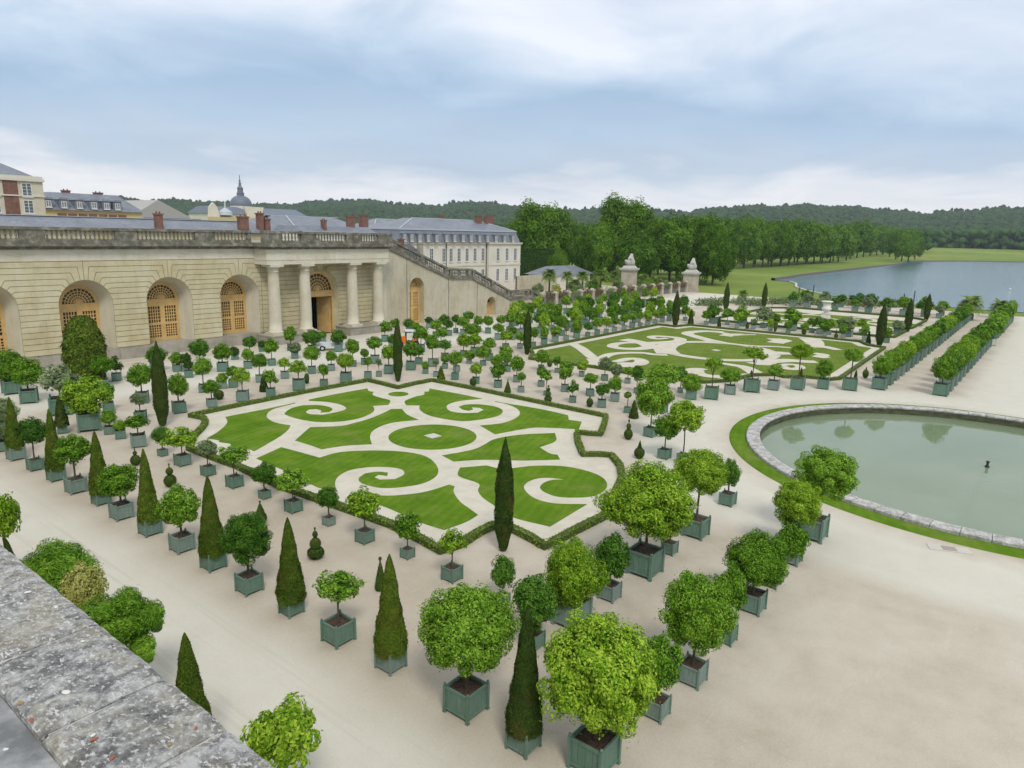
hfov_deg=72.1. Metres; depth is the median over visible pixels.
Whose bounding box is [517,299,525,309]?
potted tree
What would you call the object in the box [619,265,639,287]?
gate pillar
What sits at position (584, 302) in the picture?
potted tree
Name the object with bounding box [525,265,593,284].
town house
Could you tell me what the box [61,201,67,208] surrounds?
window
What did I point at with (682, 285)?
climbing plant
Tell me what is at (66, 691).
stone chip
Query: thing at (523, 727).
potted yew cone
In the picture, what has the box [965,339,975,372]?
potted tree
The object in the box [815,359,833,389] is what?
potted tree
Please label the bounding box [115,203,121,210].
window
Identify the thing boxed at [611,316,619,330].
potted tree
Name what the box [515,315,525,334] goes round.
potted tree
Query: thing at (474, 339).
potted tree
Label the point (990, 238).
meadow edge wood
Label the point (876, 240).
broadleaf tree
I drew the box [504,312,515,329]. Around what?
potted tree
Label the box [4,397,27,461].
potted yew cone
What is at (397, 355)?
cypress tree
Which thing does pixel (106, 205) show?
window
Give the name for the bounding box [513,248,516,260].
window
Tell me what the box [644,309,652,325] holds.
potted tree
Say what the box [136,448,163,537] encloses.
potted yew cone
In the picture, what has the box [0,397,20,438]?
potted tree
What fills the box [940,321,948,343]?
potted tree
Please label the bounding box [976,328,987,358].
potted tree
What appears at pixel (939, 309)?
potted tree
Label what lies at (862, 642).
ground
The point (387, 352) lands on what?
potted tree
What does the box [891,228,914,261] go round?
broadleaf tree
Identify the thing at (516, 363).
potted tree
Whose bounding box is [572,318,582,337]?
potted tree
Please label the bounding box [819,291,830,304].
potted tree
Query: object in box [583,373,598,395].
potted tree
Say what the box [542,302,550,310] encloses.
potted tree
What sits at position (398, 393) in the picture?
parterre lawn
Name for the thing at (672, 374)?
potted tree
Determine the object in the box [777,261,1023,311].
lake
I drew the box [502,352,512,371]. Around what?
potted tree
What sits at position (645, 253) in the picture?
broadleaf tree
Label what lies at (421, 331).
potted tree
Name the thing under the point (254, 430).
parterre lawn
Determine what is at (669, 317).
potted tree
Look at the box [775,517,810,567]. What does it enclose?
potted tree
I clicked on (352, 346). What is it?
potted tree
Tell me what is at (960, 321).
potted tree
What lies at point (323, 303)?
door leaf
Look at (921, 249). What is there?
broadleaf tree
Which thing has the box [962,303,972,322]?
potted tree
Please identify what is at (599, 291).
climbing plant
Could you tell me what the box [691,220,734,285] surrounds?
broadleaf tree
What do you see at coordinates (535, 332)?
potted tree
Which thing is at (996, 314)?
potted tree
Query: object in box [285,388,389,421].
parterre lawn
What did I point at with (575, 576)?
potted tree
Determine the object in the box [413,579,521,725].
potted tree
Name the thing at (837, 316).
parterre lawn
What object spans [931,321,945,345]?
potted tree
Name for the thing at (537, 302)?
potted tree
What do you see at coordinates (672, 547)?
potted tree
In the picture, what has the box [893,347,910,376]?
potted tree
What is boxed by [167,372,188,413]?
potted tree
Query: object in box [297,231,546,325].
stone staircase
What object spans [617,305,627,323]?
potted tree
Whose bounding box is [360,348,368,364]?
potted tree
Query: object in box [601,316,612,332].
potted tree
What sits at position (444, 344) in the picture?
potted tree
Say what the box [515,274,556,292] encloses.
garden wall
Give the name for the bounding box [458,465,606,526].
parterre lawn
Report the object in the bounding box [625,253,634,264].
reclining statue
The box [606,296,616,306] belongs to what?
potted tree
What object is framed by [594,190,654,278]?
broadleaf tree
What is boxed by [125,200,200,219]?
town house
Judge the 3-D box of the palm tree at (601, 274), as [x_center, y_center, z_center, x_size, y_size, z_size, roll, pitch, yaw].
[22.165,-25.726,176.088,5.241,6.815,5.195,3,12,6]
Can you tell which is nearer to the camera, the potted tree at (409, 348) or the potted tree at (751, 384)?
the potted tree at (751, 384)
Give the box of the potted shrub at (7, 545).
[4,539,14,554]
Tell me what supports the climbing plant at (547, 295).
attached to the garden fence
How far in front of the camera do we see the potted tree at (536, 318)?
106.39 m
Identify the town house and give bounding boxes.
[0,163,45,214]
[0,211,273,239]
[44,189,144,217]
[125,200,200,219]
[249,215,358,229]
[273,214,374,240]
[355,218,394,225]
[368,214,522,285]
[396,238,426,263]
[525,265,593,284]
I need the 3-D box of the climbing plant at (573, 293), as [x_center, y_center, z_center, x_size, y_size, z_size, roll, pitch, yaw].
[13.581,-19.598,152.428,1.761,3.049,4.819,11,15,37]
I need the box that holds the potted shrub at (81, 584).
[58,560,109,612]
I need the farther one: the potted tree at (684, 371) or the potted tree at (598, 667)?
the potted tree at (684, 371)
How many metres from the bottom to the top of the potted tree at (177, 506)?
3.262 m
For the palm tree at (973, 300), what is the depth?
138.33 m
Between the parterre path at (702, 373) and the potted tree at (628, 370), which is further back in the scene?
the parterre path at (702, 373)
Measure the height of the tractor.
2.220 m
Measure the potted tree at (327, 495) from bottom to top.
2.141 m
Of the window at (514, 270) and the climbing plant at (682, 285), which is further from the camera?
the window at (514, 270)
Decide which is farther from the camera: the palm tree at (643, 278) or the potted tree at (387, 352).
the palm tree at (643, 278)
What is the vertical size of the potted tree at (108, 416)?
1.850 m
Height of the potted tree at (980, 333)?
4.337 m
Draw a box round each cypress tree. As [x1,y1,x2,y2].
[150,341,168,425]
[393,318,402,381]
[493,437,514,551]
[523,309,531,354]
[672,290,680,324]
[723,283,729,309]
[761,282,767,306]
[875,304,887,345]
[904,298,913,331]
[923,294,931,320]
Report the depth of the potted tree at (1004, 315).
116.62 m
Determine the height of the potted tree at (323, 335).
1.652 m
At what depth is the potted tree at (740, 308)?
120.80 m
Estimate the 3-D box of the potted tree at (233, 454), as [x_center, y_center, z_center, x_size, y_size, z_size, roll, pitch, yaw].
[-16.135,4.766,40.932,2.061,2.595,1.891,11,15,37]
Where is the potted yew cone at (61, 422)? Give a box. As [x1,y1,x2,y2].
[54,394,69,434]
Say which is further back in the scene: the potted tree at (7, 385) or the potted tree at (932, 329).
the potted tree at (932, 329)
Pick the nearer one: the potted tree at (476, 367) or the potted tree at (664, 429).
the potted tree at (664, 429)
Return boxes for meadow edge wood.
[494,221,1023,249]
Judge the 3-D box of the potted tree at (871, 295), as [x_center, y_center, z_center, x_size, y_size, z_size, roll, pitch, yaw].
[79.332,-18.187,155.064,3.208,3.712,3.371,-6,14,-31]
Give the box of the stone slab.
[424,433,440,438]
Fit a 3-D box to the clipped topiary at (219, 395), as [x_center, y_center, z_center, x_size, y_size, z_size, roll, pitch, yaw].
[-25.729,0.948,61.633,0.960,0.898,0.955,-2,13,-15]
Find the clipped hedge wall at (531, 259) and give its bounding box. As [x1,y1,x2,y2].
[520,248,561,275]
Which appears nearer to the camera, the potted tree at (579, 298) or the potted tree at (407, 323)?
the potted tree at (407, 323)
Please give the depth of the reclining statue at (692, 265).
192.84 m
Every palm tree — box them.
[541,269,557,294]
[560,271,574,293]
[565,278,580,290]
[576,271,589,289]
[583,279,593,291]
[591,268,610,283]
[606,271,621,289]
[637,273,650,284]
[650,276,661,283]
[735,290,748,299]
[957,295,984,320]
[988,298,1007,311]
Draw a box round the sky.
[0,0,1023,213]
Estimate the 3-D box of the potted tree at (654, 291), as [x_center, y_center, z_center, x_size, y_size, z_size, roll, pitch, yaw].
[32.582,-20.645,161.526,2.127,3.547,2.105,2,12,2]
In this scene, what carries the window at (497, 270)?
in the town house at (481, 247)
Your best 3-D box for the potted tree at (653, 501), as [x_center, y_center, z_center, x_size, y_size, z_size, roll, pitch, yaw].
[6.036,5.974,31.447,4.778,5.310,4.217,11,15,37]
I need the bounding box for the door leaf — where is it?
[316,296,331,331]
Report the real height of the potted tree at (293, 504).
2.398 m
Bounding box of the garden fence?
[540,281,688,304]
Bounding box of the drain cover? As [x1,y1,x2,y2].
[926,543,972,554]
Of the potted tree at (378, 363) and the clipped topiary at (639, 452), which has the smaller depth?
the clipped topiary at (639, 452)
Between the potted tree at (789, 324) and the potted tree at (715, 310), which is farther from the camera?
the potted tree at (715, 310)
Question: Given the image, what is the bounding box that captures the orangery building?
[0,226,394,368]
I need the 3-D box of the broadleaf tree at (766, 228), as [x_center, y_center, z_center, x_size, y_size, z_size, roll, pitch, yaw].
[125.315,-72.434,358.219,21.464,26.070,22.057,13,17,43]
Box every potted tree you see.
[0,348,26,395]
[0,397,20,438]
[0,417,5,450]
[4,357,44,404]
[12,416,45,471]
[36,363,81,414]
[52,433,90,495]
[58,372,113,432]
[88,355,114,384]
[96,463,139,521]
[99,410,117,434]
[101,381,114,410]
[110,355,123,381]
[112,419,125,439]
[122,414,150,448]
[124,362,150,403]
[129,391,147,419]
[144,345,168,365]
[149,425,170,456]
[152,482,201,554]
[158,426,197,467]
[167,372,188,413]
[168,352,180,371]
[178,352,191,371]
[183,360,193,377]
[187,338,209,374]
[191,357,212,392]
[195,439,217,476]
[201,379,221,407]
[212,341,233,371]
[214,372,228,388]
[216,508,274,597]
[217,445,249,489]
[225,366,239,387]
[229,367,249,401]
[230,346,239,359]
[241,348,253,368]
[242,336,256,358]
[248,461,277,499]
[250,353,267,382]
[257,340,265,351]
[262,369,278,395]
[263,338,278,365]
[274,468,309,514]
[277,357,289,378]
[282,325,296,350]
[287,342,300,358]
[287,360,307,390]
[302,328,321,346]
[302,345,320,373]
[311,569,366,649]
[316,486,339,526]
[317,364,328,385]
[319,331,326,341]
[326,350,336,370]
[330,329,346,351]
[336,352,353,382]
[344,485,380,545]
[345,338,358,366]
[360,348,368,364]
[363,357,371,378]
[366,336,381,362]
[375,358,382,376]
[379,320,392,340]
[381,344,393,373]
[387,334,393,344]
[389,318,399,334]
[394,509,421,560]
[403,318,413,332]
[403,340,418,370]
[411,322,419,333]
[413,325,428,351]
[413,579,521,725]
[415,345,423,363]
[421,362,429,373]
[424,316,432,327]
[425,334,439,366]
[430,319,442,337]
[432,358,439,376]
[434,328,447,341]
[438,314,450,329]
[438,527,467,584]
[439,339,451,358]
[441,354,448,368]
[445,319,452,335]
[448,350,463,379]
[451,314,458,332]
[453,358,462,371]
[455,316,469,334]
[456,332,469,354]
[462,350,474,363]
[463,311,474,324]
[463,323,481,344]
[469,333,481,353]
[469,362,481,382]
[474,316,482,331]
[474,345,492,365]
[482,337,496,359]
[483,316,493,333]
[489,363,506,387]
[489,554,515,602]
[490,354,503,377]
[492,323,504,339]
[495,315,504,324]
[498,345,513,364]
[499,329,513,346]
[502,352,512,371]
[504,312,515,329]
[508,301,520,325]
[508,326,516,338]
[509,355,524,382]
[510,572,559,649]
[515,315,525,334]
[515,331,523,348]
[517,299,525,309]
[517,372,525,392]
[520,309,532,327]
[522,302,535,322]
[531,327,538,346]
[532,296,543,316]
[532,312,542,333]
[533,349,549,367]
[536,306,548,326]
[536,366,544,386]
[536,605,662,767]
[538,312,550,338]
[538,369,551,395]
[540,325,548,344]
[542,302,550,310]
[543,535,611,626]
[547,309,557,329]
[548,301,555,308]
[550,325,562,341]
[552,304,562,324]
[553,356,560,372]
[555,314,569,334]
[558,359,573,391]
[560,294,571,313]
[563,323,569,340]
[565,308,574,326]
[566,379,578,402]
[569,309,582,331]
[572,300,579,307]
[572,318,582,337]
[576,295,584,307]
[576,361,588,376]
[579,300,590,318]
[580,305,589,324]
[583,296,595,306]
[583,322,592,335]
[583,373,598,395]
[586,307,598,329]
[590,530,631,603]
[591,456,700,581]
[592,317,603,334]
[595,297,602,304]
[595,383,610,407]
[596,303,604,318]
[598,293,607,308]
[598,357,612,380]
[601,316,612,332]
[605,304,618,326]
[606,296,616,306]
[608,375,622,401]
[609,291,619,302]
[611,300,618,317]
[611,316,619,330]
[611,364,622,375]
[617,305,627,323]
[620,288,628,304]
[620,314,628,329]
[621,292,628,300]
[623,366,632,383]
[623,391,631,412]
[625,301,632,311]
[627,310,637,327]
[628,296,635,311]
[630,292,639,306]
[630,364,643,392]
[631,305,642,322]
[633,297,644,307]
[635,374,675,437]
[638,311,643,325]
[640,630,686,724]
[641,362,682,413]
[642,288,648,302]
[644,301,655,320]
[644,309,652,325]
[646,296,657,306]
[649,287,658,296]
[651,414,677,459]
[652,309,660,323]
[654,568,739,690]
[656,295,665,305]
[657,303,665,317]
[658,306,667,322]
[661,527,678,556]
[664,400,705,460]
[666,300,673,315]
[666,305,672,321]
[670,446,729,540]
[677,365,687,392]
[680,294,689,314]
[680,373,702,399]
[682,305,690,320]
[686,309,694,316]
[701,310,712,324]
[704,355,723,400]
[707,304,721,323]
[713,563,748,647]
[718,457,741,507]
[719,366,741,394]
[721,308,734,324]
[722,526,790,617]
[733,312,742,327]
[734,305,751,326]
[740,313,747,325]
[742,346,769,392]
[749,318,757,328]
[755,306,774,327]
[761,547,786,589]
[767,318,774,330]
[767,363,783,390]
[771,478,825,526]
[772,313,780,327]
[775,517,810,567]
[783,307,801,330]
[784,320,793,332]
[787,291,798,306]
[788,318,799,330]
[790,342,815,390]
[791,442,861,544]
[799,289,813,301]
[800,322,809,334]
[802,293,813,307]
[807,317,815,332]
[813,317,826,333]
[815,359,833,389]
[817,297,824,308]
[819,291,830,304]
[819,321,831,335]
[826,318,835,334]
[831,297,840,309]
[836,319,843,327]
[838,294,846,307]
[839,323,849,337]
[840,316,856,336]
[842,348,864,391]
[849,293,863,307]
[850,299,858,311]
[857,318,867,332]
[860,324,870,339]
[861,296,875,312]
[863,293,878,309]
[871,355,892,390]
[878,297,893,313]
[879,353,897,385]
[883,327,892,342]
[884,347,905,380]
[892,320,905,334]
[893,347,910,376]
[896,296,910,314]
[897,340,914,371]
[907,340,917,367]
[909,334,923,364]
[915,299,934,316]
[916,296,933,311]
[916,330,932,357]
[916,334,928,360]
[923,325,938,351]
[924,330,935,354]
[930,353,958,396]
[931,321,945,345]
[932,326,942,348]
[935,305,945,317]
[937,317,953,340]
[938,300,950,315]
[939,353,963,391]
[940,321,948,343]
[941,345,965,386]
[944,314,956,336]
[946,345,972,381]
[947,311,961,332]
[950,314,959,334]
[951,340,976,376]
[953,311,962,330]
[956,309,965,328]
[957,305,970,325]
[958,334,980,368]
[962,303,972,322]
[962,309,967,326]
[965,328,985,361]
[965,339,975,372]
[969,324,992,355]
[969,334,984,365]
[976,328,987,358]
[979,321,996,349]
[982,324,993,352]
[984,316,1006,345]
[988,313,1005,338]
[988,321,997,347]
[990,310,1008,335]
[995,307,1010,328]
[998,305,1014,328]
[1002,302,1015,324]
[1005,300,1018,321]
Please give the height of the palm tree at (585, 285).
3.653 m
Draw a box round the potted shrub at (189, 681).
[175,632,211,714]
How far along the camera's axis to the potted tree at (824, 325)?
110.69 m
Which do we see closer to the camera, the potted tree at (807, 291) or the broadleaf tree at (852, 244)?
the potted tree at (807, 291)
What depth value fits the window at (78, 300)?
76.23 m
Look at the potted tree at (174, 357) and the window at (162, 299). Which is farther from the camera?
the window at (162, 299)
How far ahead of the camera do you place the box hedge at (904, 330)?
133.76 m
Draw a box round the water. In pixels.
[760,413,1023,538]
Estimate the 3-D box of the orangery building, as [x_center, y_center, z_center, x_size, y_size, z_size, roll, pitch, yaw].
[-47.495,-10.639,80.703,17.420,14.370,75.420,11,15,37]
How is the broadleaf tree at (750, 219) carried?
on the ground at (862, 642)
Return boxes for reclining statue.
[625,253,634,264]
[687,258,696,269]
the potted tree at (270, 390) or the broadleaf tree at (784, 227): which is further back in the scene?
the broadleaf tree at (784, 227)
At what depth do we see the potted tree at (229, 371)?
66.04 m
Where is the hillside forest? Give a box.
[119,195,1023,230]
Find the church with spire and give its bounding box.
[187,175,305,220]
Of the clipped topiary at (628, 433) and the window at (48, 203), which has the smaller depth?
the clipped topiary at (628, 433)
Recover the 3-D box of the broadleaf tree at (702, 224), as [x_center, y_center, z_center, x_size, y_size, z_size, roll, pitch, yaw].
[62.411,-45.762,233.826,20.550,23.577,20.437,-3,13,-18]
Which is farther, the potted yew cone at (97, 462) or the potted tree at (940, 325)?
the potted tree at (940, 325)
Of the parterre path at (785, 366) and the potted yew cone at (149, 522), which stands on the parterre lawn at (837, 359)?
the parterre path at (785, 366)
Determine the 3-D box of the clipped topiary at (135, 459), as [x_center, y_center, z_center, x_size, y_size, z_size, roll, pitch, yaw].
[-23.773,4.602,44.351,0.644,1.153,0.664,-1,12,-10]
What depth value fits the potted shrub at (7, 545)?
25.03 m
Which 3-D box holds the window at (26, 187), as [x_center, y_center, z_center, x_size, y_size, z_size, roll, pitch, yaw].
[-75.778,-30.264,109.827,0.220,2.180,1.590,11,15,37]
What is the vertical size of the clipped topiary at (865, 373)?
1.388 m
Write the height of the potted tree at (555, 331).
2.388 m
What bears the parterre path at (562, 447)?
on the ground at (862, 642)
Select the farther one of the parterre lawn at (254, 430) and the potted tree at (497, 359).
the potted tree at (497, 359)
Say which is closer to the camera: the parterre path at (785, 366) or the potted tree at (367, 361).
the potted tree at (367, 361)
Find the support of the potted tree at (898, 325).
on the parterre path at (874, 319)
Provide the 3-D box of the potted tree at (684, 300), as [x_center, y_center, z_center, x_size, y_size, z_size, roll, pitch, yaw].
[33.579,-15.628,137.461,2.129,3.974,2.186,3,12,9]
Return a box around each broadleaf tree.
[506,213,518,242]
[510,196,571,256]
[546,246,570,265]
[565,215,585,264]
[569,234,592,277]
[583,218,625,279]
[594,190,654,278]
[614,230,666,278]
[641,211,698,281]
[648,210,664,277]
[687,211,727,270]
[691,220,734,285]
[722,216,758,268]
[727,227,740,272]
[735,218,763,267]
[740,213,752,264]
[745,216,777,267]
[759,218,787,266]
[764,220,794,266]
[775,218,811,264]
[776,221,802,265]
[796,220,819,264]
[799,221,825,263]
[801,219,819,261]
[813,221,834,263]
[820,224,842,262]
[829,225,849,262]
[830,221,840,260]
[836,226,857,261]
[843,222,861,260]
[844,221,869,258]
[853,220,874,257]
[862,220,880,256]
[869,224,884,255]
[875,224,888,254]
[879,226,899,256]
[886,227,906,259]
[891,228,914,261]
[907,227,920,261]
[913,229,926,259]
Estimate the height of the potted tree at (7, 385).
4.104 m
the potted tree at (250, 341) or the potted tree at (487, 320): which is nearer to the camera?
the potted tree at (250, 341)
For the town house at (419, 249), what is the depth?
148.78 m
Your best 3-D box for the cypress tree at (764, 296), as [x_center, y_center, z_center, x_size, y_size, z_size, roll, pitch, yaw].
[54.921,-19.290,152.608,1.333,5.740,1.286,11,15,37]
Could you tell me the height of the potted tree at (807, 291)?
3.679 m
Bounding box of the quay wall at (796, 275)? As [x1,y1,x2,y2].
[771,260,1023,280]
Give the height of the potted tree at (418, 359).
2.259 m
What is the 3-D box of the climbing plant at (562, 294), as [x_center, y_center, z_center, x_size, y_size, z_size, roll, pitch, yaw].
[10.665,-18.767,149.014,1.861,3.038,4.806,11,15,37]
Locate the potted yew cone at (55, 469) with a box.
[44,409,66,482]
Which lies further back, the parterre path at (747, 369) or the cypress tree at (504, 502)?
the parterre path at (747, 369)
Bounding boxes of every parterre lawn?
[207,403,294,450]
[256,447,437,489]
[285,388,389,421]
[295,409,417,448]
[366,485,477,529]
[388,392,407,395]
[388,424,475,449]
[405,388,502,420]
[442,433,559,461]
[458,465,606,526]
[480,401,580,433]
[546,327,870,379]
[757,320,807,323]
[773,311,810,313]
[782,315,820,319]
[813,314,871,320]
[855,321,876,326]
[869,322,922,327]
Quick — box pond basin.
[746,404,1023,548]
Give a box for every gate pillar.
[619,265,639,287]
[681,269,700,291]
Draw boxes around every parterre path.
[194,382,617,543]
[533,326,878,379]
[568,344,667,359]
[586,358,599,365]
[607,342,652,349]
[612,358,648,366]
[621,339,656,348]
[647,335,686,343]
[654,342,684,353]
[657,341,780,360]
[681,330,723,342]
[685,368,707,373]
[692,370,720,377]
[697,337,744,345]
[720,334,744,336]
[721,309,921,334]
[722,363,762,373]
[745,345,790,347]
[746,359,816,364]
[762,350,791,356]
[767,338,791,343]
[780,364,805,369]
[800,338,840,349]
[812,353,830,357]
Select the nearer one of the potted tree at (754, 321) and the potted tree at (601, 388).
the potted tree at (601, 388)
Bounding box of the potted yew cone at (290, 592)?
[274,517,306,619]
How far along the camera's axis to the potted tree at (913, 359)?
85.18 m
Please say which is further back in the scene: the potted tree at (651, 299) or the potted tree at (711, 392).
the potted tree at (651, 299)
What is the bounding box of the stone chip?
[62,690,70,693]
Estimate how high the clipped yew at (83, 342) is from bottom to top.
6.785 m
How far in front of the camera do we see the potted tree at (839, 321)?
122.31 m
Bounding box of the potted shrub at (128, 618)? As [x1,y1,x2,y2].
[77,584,165,663]
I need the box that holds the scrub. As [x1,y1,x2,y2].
[690,295,899,308]
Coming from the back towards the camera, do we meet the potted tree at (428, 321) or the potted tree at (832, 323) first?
the potted tree at (832, 323)
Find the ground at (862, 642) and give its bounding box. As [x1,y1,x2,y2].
[0,248,1023,767]
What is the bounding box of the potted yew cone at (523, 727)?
[504,604,543,760]
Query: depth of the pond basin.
57.76 m
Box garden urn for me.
[821,301,832,317]
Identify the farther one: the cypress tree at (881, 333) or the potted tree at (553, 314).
the potted tree at (553, 314)
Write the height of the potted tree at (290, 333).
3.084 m
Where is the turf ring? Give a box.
[729,403,1023,558]
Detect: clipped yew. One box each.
[59,315,108,380]
[259,373,267,391]
[437,366,444,379]
[629,400,638,418]
[688,309,693,323]
[717,317,720,326]
[865,331,870,343]
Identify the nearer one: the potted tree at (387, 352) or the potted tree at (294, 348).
the potted tree at (387, 352)
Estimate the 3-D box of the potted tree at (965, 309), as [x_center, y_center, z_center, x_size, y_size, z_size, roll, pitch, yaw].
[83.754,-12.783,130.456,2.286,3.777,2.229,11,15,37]
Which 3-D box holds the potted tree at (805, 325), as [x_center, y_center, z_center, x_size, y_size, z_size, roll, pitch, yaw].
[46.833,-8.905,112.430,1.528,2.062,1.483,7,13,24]
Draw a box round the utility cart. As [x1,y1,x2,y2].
[316,341,345,350]
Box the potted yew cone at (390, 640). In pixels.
[372,554,408,676]
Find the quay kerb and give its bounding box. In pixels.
[789,281,823,293]
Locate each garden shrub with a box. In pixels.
[531,283,543,292]
[551,283,562,293]
[566,281,583,292]
[587,280,601,291]
[612,281,623,289]
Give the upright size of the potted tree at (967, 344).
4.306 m
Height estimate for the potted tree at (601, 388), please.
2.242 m
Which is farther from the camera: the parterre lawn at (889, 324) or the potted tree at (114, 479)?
the parterre lawn at (889, 324)
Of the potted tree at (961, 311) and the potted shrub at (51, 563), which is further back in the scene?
the potted tree at (961, 311)
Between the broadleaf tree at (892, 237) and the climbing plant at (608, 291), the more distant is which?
the broadleaf tree at (892, 237)
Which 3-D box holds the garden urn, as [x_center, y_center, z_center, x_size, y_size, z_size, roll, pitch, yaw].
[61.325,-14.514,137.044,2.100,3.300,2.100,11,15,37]
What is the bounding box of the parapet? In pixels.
[0,543,273,767]
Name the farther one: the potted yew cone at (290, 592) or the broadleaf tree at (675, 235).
the broadleaf tree at (675, 235)
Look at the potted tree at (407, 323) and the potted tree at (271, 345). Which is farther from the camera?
the potted tree at (407, 323)
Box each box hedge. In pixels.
[185,378,625,554]
[528,323,885,383]
[718,307,926,337]
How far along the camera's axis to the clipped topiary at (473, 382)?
69.19 m
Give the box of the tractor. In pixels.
[401,329,418,345]
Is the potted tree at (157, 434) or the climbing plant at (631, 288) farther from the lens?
the climbing plant at (631, 288)
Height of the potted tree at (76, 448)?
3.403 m
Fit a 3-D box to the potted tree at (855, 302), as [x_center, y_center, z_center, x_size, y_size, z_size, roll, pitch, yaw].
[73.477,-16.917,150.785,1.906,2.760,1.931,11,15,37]
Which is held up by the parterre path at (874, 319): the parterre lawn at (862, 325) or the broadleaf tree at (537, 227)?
the parterre lawn at (862, 325)
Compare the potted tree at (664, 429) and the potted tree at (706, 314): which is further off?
the potted tree at (706, 314)
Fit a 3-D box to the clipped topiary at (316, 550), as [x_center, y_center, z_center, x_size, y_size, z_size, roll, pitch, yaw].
[-9.075,7.322,32.416,0.832,1.541,0.806,7,14,26]
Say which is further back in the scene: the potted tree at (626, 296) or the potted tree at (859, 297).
the potted tree at (859, 297)
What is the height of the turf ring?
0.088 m
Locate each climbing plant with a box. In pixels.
[544,291,555,300]
[557,290,567,300]
[570,289,581,298]
[581,287,593,296]
[593,286,603,297]
[605,286,615,295]
[625,284,635,292]
[654,282,662,290]
[672,281,679,288]
[680,279,687,287]
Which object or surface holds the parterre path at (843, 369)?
on the ground at (862, 642)
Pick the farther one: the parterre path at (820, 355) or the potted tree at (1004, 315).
the potted tree at (1004, 315)
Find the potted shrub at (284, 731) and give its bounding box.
[239,692,322,767]
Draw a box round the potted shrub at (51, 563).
[21,537,101,592]
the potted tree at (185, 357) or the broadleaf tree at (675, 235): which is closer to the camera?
the potted tree at (185, 357)
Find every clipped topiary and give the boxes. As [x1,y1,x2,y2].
[130,448,139,465]
[163,463,176,486]
[213,390,223,399]
[256,501,266,521]
[304,373,308,383]
[306,527,324,558]
[374,557,383,591]
[470,376,476,385]
[504,379,510,392]
[544,385,551,400]
[586,396,592,406]
[624,419,632,439]
[634,440,644,458]
[863,366,868,377]
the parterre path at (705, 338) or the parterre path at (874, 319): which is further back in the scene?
the parterre path at (874, 319)
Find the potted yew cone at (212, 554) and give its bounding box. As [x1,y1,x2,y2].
[197,475,227,573]
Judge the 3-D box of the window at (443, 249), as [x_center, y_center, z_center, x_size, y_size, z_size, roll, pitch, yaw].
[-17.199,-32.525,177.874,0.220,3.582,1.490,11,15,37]
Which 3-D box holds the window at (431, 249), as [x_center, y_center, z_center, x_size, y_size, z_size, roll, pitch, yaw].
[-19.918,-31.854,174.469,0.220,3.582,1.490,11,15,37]
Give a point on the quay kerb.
(795, 283)
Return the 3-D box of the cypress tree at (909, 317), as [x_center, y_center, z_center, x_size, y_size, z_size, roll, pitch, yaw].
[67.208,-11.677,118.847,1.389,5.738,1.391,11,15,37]
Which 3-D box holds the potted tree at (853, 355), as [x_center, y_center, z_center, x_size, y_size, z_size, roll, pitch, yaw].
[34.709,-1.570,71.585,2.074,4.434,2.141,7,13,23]
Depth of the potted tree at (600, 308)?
120.10 m
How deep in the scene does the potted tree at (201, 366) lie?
63.48 m
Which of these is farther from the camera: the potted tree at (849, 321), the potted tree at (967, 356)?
the potted tree at (849, 321)
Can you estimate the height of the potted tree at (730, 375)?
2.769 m
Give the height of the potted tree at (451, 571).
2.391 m
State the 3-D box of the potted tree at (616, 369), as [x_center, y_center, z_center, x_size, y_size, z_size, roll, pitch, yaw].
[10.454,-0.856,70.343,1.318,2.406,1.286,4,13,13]
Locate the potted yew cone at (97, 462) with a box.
[88,431,111,506]
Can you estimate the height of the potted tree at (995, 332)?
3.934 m
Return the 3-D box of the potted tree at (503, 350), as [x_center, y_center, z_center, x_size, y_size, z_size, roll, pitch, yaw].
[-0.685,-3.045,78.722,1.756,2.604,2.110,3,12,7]
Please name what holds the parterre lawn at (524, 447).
on the parterre path at (562, 447)
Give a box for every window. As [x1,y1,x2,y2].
[0,301,7,351]
[21,183,33,197]
[23,200,35,214]
[45,200,52,207]
[59,285,100,334]
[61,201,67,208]
[77,202,83,208]
[91,202,97,209]
[104,203,110,209]
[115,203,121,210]
[147,282,180,341]
[220,279,246,333]
[410,278,418,322]
[430,248,432,262]
[442,248,445,262]
[449,248,452,262]
[457,248,460,261]
[465,248,468,261]
[473,248,476,261]
[481,248,484,261]
[487,299,490,313]
[496,248,499,260]
[496,269,499,281]
[505,248,508,260]
[505,268,508,280]
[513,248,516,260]
[513,268,515,280]
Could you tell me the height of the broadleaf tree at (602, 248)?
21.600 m
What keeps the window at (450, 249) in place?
in the town house at (481, 247)
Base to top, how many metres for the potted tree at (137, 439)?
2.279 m
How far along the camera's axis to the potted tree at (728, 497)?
39.86 m
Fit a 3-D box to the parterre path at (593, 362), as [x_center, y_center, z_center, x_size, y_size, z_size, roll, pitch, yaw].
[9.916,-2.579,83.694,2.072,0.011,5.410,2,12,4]
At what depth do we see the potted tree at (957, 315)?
119.30 m
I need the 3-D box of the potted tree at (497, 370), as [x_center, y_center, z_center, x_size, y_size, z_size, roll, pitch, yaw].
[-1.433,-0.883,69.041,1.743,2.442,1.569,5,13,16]
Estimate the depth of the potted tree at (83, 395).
50.83 m
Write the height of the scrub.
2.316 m
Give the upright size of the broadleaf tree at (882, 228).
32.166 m
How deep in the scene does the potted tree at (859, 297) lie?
156.44 m
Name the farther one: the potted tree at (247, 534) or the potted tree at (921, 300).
the potted tree at (921, 300)
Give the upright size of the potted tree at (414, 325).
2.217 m
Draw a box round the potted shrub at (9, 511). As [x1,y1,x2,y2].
[0,491,26,562]
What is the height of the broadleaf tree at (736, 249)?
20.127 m
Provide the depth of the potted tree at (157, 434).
45.91 m
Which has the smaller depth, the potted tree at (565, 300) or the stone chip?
the stone chip
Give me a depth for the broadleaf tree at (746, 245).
335.67 m

